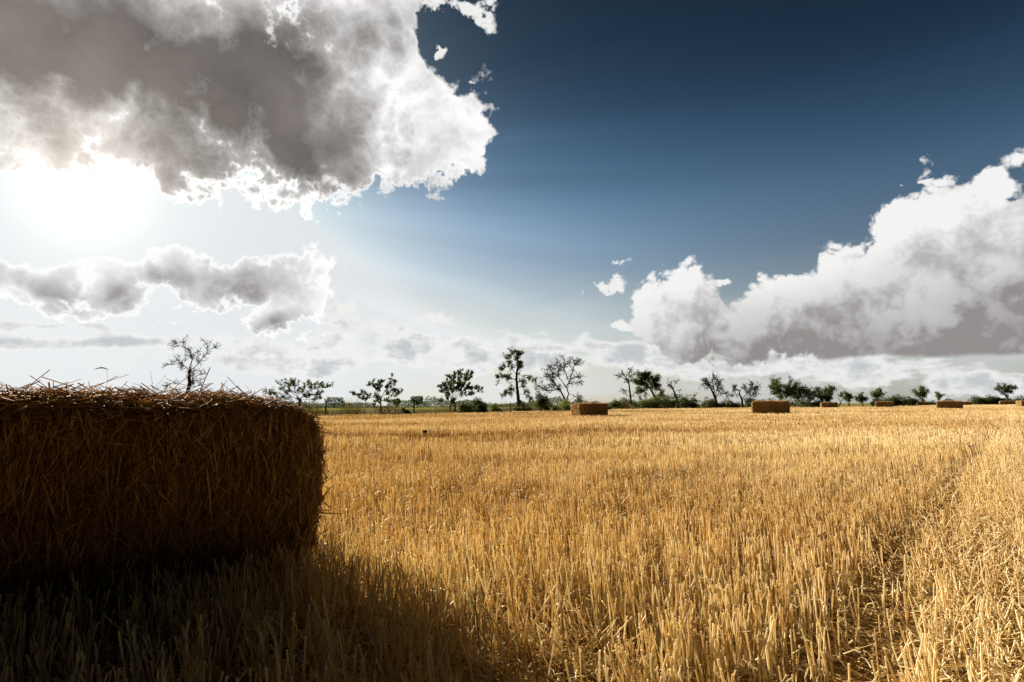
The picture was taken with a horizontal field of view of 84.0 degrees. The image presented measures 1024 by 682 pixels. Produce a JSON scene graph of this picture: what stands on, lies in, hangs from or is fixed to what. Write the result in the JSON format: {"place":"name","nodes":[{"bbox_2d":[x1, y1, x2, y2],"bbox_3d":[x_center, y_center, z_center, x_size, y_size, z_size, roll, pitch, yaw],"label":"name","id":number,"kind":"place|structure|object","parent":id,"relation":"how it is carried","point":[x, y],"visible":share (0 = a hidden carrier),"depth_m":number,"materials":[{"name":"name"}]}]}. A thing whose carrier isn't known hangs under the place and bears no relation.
{"place":"outdoors","nodes":[
{"label":"outdoors","id":0,"kind":"place"},
{"bbox_2d":[0,411,1023,681],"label":"stubble field ground","id":1,"kind":"structure","parent":0,"point":[864,669],"depth_m":2.26,"materials":[{"name":"soil"}]},
{"bbox_2d":[0,367,341,634],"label":"straw bale","id":2,"kind":"object","parent":1,"relation":"on","point":[96,484],"visible":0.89,"depth_m":2.55},
{"bbox_2d":[159,335,221,392],"bbox_3d":[-29.328,3.173,52.258,5.840,7.746,3.366,-2,-7,10],"label":"dead tree","id":3,"kind":"object","parent":1,"relation":"on","point":[189,381],"visible":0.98,"depth_m":52.20,"materials":[{"name":"brown plant"}]},
{"bbox_2d":[345,401,401,414],"bbox_3d":[-13.634,6.726,56.678,6.320,1.456,2.521,0,-6,0],"label":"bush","id":4,"kind":"object","parent":1,"relation":"on","point":[373,412],"visible":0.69,"depth_m":56.51,"materials":[{"name":"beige plant"}]},
{"bbox_2d":[401,407,410,413],"bbox_3d":[-10.735,7.048,57.053,0.999,0.878,1.340,-7,-9,43],"label":"bush","id":5,"kind":"object","parent":1,"relation":"on","point":[404,410],"visible":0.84,"depth_m":56.98,"materials":[{"name":"green plant"}]},
{"bbox_2d":[458,396,487,412],"bbox_3d":[-4.452,7.288,64.571,3.567,2.086,3.155,0,-6,0],"label":"bush","id":6,"kind":"object","parent":1,"relation":"on","point":[477,405],"visible":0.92,"depth_m":64.16,"materials":[{"name":"green plant"}]},
{"bbox_2d":[486,402,502,411],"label":"bush","id":7,"kind":"object","parent":1,"relation":"on","point":[495,407],"visible":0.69,"depth_m":69.04,"materials":[{"name":"green plant"}]},
{"bbox_2d":[0,404,1023,681],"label":"wheat stubble","id":8,"kind":"object","parent":1,"relation":"on","point":[964,428],"visible":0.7,"depth_m":2.76,"materials":[{"name":"yellow plant"}]},
{"bbox_2d":[0,436,1023,681],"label":"loose straw","id":9,"kind":"object","parent":1,"relation":"on","point":[878,582],"visible":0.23,"depth_m":2.46,"materials":[{"name":"yellow plant"}]},
{"bbox_2d":[513,400,533,410],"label":"bush","id":10,"kind":"object","parent":1,"relation":"on","point":[522,407],"visible":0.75,"depth_m":74.18,"materials":[{"name":"green plant"}]},
{"bbox_2d":[532,391,549,410],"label":"bush","id":11,"kind":"object","parent":1,"relation":"on","point":[540,401],"visible":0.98,"depth_m":76.30,"materials":[{"name":"green plant"}]},
{"bbox_2d":[544,403,557,410],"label":"bush","id":12,"kind":"object","parent":1,"relation":"on","point":[548,406],"visible":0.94,"depth_m":75.21,"materials":[{"name":"green plant"}]},
{"bbox_2d":[533,353,585,404],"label":"bare tree","id":13,"kind":"object","parent":1,"relation":"on","point":[551,375],"visible":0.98,"depth_m":79.19,"materials":[{"name":"brown plant"}]},
{"bbox_2d":[551,399,570,410],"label":"bush","id":14,"kind":"object","parent":1,"relation":"on","point":[564,406],"visible":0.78,"depth_m":77.22,"materials":[{"name":"green plant"}]},
{"bbox_2d":[573,397,588,403],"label":"bush","id":15,"kind":"object","parent":1,"relation":"on","point":[578,401],"visible":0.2,"depth_m":81.12,"materials":[{"name":"green plant"}]},
{"bbox_2d":[301,396,871,414],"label":"dry grass","id":16,"kind":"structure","parent":1,"relation":"on","point":[348,411],"depth_m":57.95,"materials":[{"name":"plant"}]},
{"bbox_2d":[569,665,604,673],"bbox_3d":[0.247,1.065,1.839,0.128,0.019,0.050,0,-6,-2],"label":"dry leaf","id":17,"kind":"object","parent":1,"relation":"on","point":[592,672],"visible":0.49,"depth_m":1.85,"materials":[{"name":"plant"}]},
{"bbox_2d":[570,401,608,417],"bbox_3d":[5.524,4.877,40.320,2.778,1.304,1.699,3,-7,-26],"label":"straw bale","id":18,"kind":"object","parent":1,"relation":"on","point":[588,408],"visible":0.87,"depth_m":39.77},
{"bbox_2d":[629,369,666,400],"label":"leafy tree","id":19,"kind":"object","parent":1,"relation":"on","point":[643,378],"visible":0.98,"depth_m":111.60,"materials":[{"name":"green plant"}]},
{"bbox_2d":[636,394,679,408],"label":"bush","id":20,"kind":"object","parent":1,"relation":"on","point":[652,402],"visible":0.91,"depth_m":108.12,"materials":[{"name":"green plant"}]},
{"bbox_2d":[667,378,681,405],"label":"dead tree","id":21,"kind":"object","parent":1,"relation":"on","point":[671,387],"visible":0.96,"depth_m":111.56,"materials":[{"name":"brown plant"}]},
{"bbox_2d":[677,397,699,407],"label":"bush","id":22,"kind":"object","parent":1,"relation":"on","point":[685,403],"visible":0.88,"depth_m":109.55,"materials":[{"name":"green plant"}]},
{"bbox_2d":[690,392,698,405],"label":"bush","id":23,"kind":"object","parent":1,"relation":"on","point":[693,399],"visible":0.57,"depth_m":115.90,"materials":[{"name":"green plant"}]},
{"bbox_2d":[700,396,718,407],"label":"bush","id":24,"kind":"object","parent":1,"relation":"on","point":[711,403],"visible":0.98,"depth_m":112.88,"materials":[{"name":"green plant"}]},
{"bbox_2d":[698,373,732,406],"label":"bare tree","id":25,"kind":"object","parent":1,"relation":"on","point":[708,384],"visible":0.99,"depth_m":114.68,"materials":[{"name":"brown plant"}]},
{"bbox_2d":[718,399,740,407],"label":"bush","id":26,"kind":"object","parent":1,"relation":"on","point":[730,404],"visible":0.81,"depth_m":112.27,"materials":[{"name":"green plant"}]},
{"bbox_2d":[729,379,761,407],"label":"bare tree","id":27,"kind":"object","parent":1,"relation":"on","point":[750,388],"visible":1,"depth_m":113.86,"materials":[{"name":"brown plant"}]},
{"bbox_2d":[742,396,757,406],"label":"bush","id":28,"kind":"object","parent":1,"relation":"on","point":[749,400],"visible":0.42,"depth_m":113.09,"materials":[{"name":"green plant"}]},
{"bbox_2d":[750,398,790,413],"bbox_3d":[19.979,5.123,43.863,3.010,1.413,1.841,-4,-7,28],"label":"straw bale","id":29,"kind":"object","parent":1,"relation":"on","point":[782,406],"visible":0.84,"depth_m":43.33},
{"bbox_2d":[767,375,801,399],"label":"leafy tree","id":30,"kind":"object","parent":1,"relation":"on","point":[776,386],"visible":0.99,"depth_m":116.37,"materials":[{"name":"green plant"}]},
{"bbox_2d":[787,398,819,406],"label":"bush","id":31,"kind":"object","parent":1,"relation":"on","point":[803,404],"visible":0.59,"depth_m":115.55,"materials":[{"name":"green plant"}]},
{"bbox_2d":[789,384,822,402],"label":"leafy tree","id":32,"kind":"object","parent":1,"relation":"on","point":[806,393],"visible":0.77,"depth_m":118.01,"materials":[{"name":"green plant"}]},
{"bbox_2d":[805,399,820,406],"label":"bush","id":33,"kind":"object","parent":1,"relation":"on","point":[817,403],"visible":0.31,"depth_m":117.28,"materials":[{"name":"green plant"}]},
{"bbox_2d":[816,390,832,401],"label":"leafy tree","id":34,"kind":"object","parent":1,"relation":"on","point":[821,397],"visible":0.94,"depth_m":117.21,"materials":[{"name":"green plant"}]},
{"bbox_2d":[819,402,837,407],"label":"straw bale","id":35,"kind":"object","parent":1,"relation":"on","point":[828,404],"visible":0.85,"depth_m":95.81},
{"bbox_2d":[820,384,837,401],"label":"leafy tree","id":36,"kind":"object","parent":1,"relation":"on","point":[830,388],"visible":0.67,"depth_m":121.17,"materials":[{"name":"green plant"}]},
{"bbox_2d":[836,390,855,405],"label":"leafy tree","id":37,"kind":"object","parent":1,"relation":"on","point":[848,396],"visible":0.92,"depth_m":123.31,"materials":[{"name":"green plant"}]},
{"bbox_2d":[854,392,868,405],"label":"leafy tree","id":38,"kind":"object","parent":1,"relation":"on","point":[861,398],"visible":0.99,"depth_m":123.20,"materials":[{"name":"green plant"}]},
{"bbox_2d":[870,398,881,406],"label":"bush","id":39,"kind":"object","parent":1,"relation":"on","point":[872,403],"visible":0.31,"depth_m":120.97,"materials":[{"name":"green plant"}]},
{"bbox_2d":[870,387,884,400],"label":"leafy tree","id":40,"kind":"object","parent":1,"relation":"on","point":[877,394],"visible":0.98,"depth_m":123.14,"materials":[{"name":"green plant"}]},
{"bbox_2d":[875,401,893,406],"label":"straw bale","id":41,"kind":"object","parent":1,"relation":"on","point":[884,403],"visible":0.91,"depth_m":98.84},
{"bbox_2d":[880,394,922,405],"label":"hedge","id":42,"kind":"object","parent":1,"relation":"on","point":[901,401],"visible":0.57,"depth_m":124.39,"materials":[{"name":"green plant"}]},
{"bbox_2d":[909,385,929,401],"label":"leafy tree","id":43,"kind":"object","parent":1,"relation":"on","point":[922,392],"visible":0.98,"depth_m":164.04,"materials":[{"name":"green plant"}]},
{"bbox_2d":[917,401,928,404],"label":"straw bale","id":44,"kind":"object","parent":1,"relation":"on","point":[925,403],"visible":0.6,"depth_m":148.35},
{"bbox_2d":[934,391,944,400],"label":"leafy tree","id":45,"kind":"object","parent":1,"relation":"on","point":[938,395],"visible":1,"depth_m":166.46,"materials":[{"name":"green plant"}]},
{"bbox_2d":[936,400,964,408],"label":"straw bale","id":46,"kind":"object","parent":1,"relation":"on","point":[950,404],"visible":0.84,"depth_m":69.02},
{"bbox_2d":[963,401,971,404],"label":"straw bale","id":47,"kind":"object","parent":1,"relation":"on","point":[967,403],"visible":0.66,"depth_m":148.43},
{"bbox_2d":[968,395,990,404],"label":"bush","id":48,"kind":"object","parent":1,"relation":"on","point":[976,400],"visible":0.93,"depth_m":165.16,"materials":[{"name":"green plant"}]},
{"bbox_2d":[977,394,1015,404],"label":"hedge","id":49,"kind":"object","parent":1,"relation":"on","point":[994,400],"visible":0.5,"depth_m":166.99,"materials":[{"name":"green plant"}]},
{"bbox_2d":[993,382,1018,398],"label":"leafy tree","id":50,"kind":"object","parent":1,"relation":"on","point":[1008,389],"visible":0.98,"depth_m":171.01,"materials":[{"name":"green plant"}]},
{"bbox_2d":[999,401,1012,404],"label":"straw bale","id":51,"kind":"object","parent":1,"relation":"on","point":[1005,402],"visible":0.82,"depth_m":153.51},
{"bbox_2d":[1013,395,1023,403],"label":"bush","id":52,"kind":"object","parent":1,"relation":"on","point":[1020,398],"visible":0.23,"depth_m":168.96,"materials":[{"name":"green plant"}]},
{"bbox_2d":[1015,400,1023,406],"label":"straw bale","id":53,"kind":"object","parent":1,"relation":"on","point":[1019,403],"visible":0.83,"depth_m":84.46},
{"bbox_2d":[0,0,1023,406],"label":"sky","id":54,"kind":"structure","parent":0,"point":[348,193],"materials":[{"name":"blue"}]},
{"bbox_2d":[303,403,972,414],"bbox_3d":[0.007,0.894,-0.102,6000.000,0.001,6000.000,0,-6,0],"label":"meadow ground","id":55,"kind":"structure","parent":0,"point":[434,408],"depth_m":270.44,"materials":[{"name":"green plant"}]},
{"bbox_2d":[148,371,170,393],"bbox_3d":[-32.308,4.895,51.778,3.989,4.286,3.644,0,-6,0],"label":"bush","id":56,"kind":"object","parent":55,"relation":"on","point":[156,385],"visible":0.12,"depth_m":51.87,"materials":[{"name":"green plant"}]},
{"bbox_2d":[261,377,334,404],"bbox_3d":[-21.499,5.565,56.830,6.638,3.904,4.050,0,-6,0],"label":"tree","id":57,"kind":"object","parent":55,"relation":"on","point":[310,386],"visible":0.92,"depth_m":56.36,"materials":[{"name":"green plant"}]},
{"bbox_2d":[322,396,344,407],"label":"distant tree","id":58,"kind":"object","parent":55,"relation":"on","point":[338,399],"visible":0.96,"depth_m":390.47,"materials":[{"name":"green plant"}]},
{"bbox_2d":[349,372,402,411],"bbox_3d":[-13.789,5.322,58.277,5.780,4.409,2.299,-2,-7,16],"label":"tree","id":59,"kind":"object","parent":55,"relation":"on","point":[379,385],"visible":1,"depth_m":58.11,"materials":[{"name":"green plant"}]},
{"bbox_2d":[393,398,400,407],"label":"distant tree","id":60,"kind":"object","parent":55,"relation":"on","point":[397,401],"visible":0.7,"depth_m":391.76,"materials":[{"name":"green plant"}]},
{"bbox_2d":[410,395,423,406],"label":"distant tree","id":61,"kind":"object","parent":55,"relation":"on","point":[416,398],"visible":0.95,"depth_m":390.94,"materials":[{"name":"green plant"}]},
{"bbox_2d":[324,401,510,412],"bbox_3d":[-7.685,7.761,66.649,48.260,1.535,7.201,5,-9,-42],"label":"wire fence","id":62,"kind":"object","parent":55,"relation":"on","point":[325,406],"visible":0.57,"depth_m":59.53,"materials":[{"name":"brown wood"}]},
{"bbox_2d":[436,368,483,412],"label":"tree","id":63,"kind":"object","parent":55,"relation":"on","point":[447,387],"visible":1,"depth_m":65.79,"materials":[{"name":"green plant"}]},
{"bbox_2d":[290,393,701,407],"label":"woods","id":64,"kind":"object","parent":55,"relation":"on","point":[442,404],"visible":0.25,"depth_m":399.49,"materials":[{"name":"green plant"}]},
{"bbox_2d":[495,346,538,406],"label":"tall tree","id":65,"kind":"object","parent":55,"relation":"on","point":[519,365],"visible":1,"depth_m":75.80,"materials":[{"name":"green plant"}]},
{"bbox_2d":[608,398,623,408],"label":"bush","id":66,"kind":"object","parent":55,"relation":"on","point":[615,404],"visible":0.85,"depth_m":102.86,"materials":[{"name":"green plant"}]},
{"bbox_2d":[615,366,636,406],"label":"thin tree","id":67,"kind":"object","parent":55,"relation":"on","point":[626,379],"visible":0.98,"depth_m":111.40,"materials":[{"name":"green plant"}]},
{"bbox_2d":[620,397,638,408],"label":"bush","id":68,"kind":"object","parent":55,"relation":"on","point":[626,401],"visible":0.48,"depth_m":110.36,"materials":[{"name":"green plant"}]}
]}

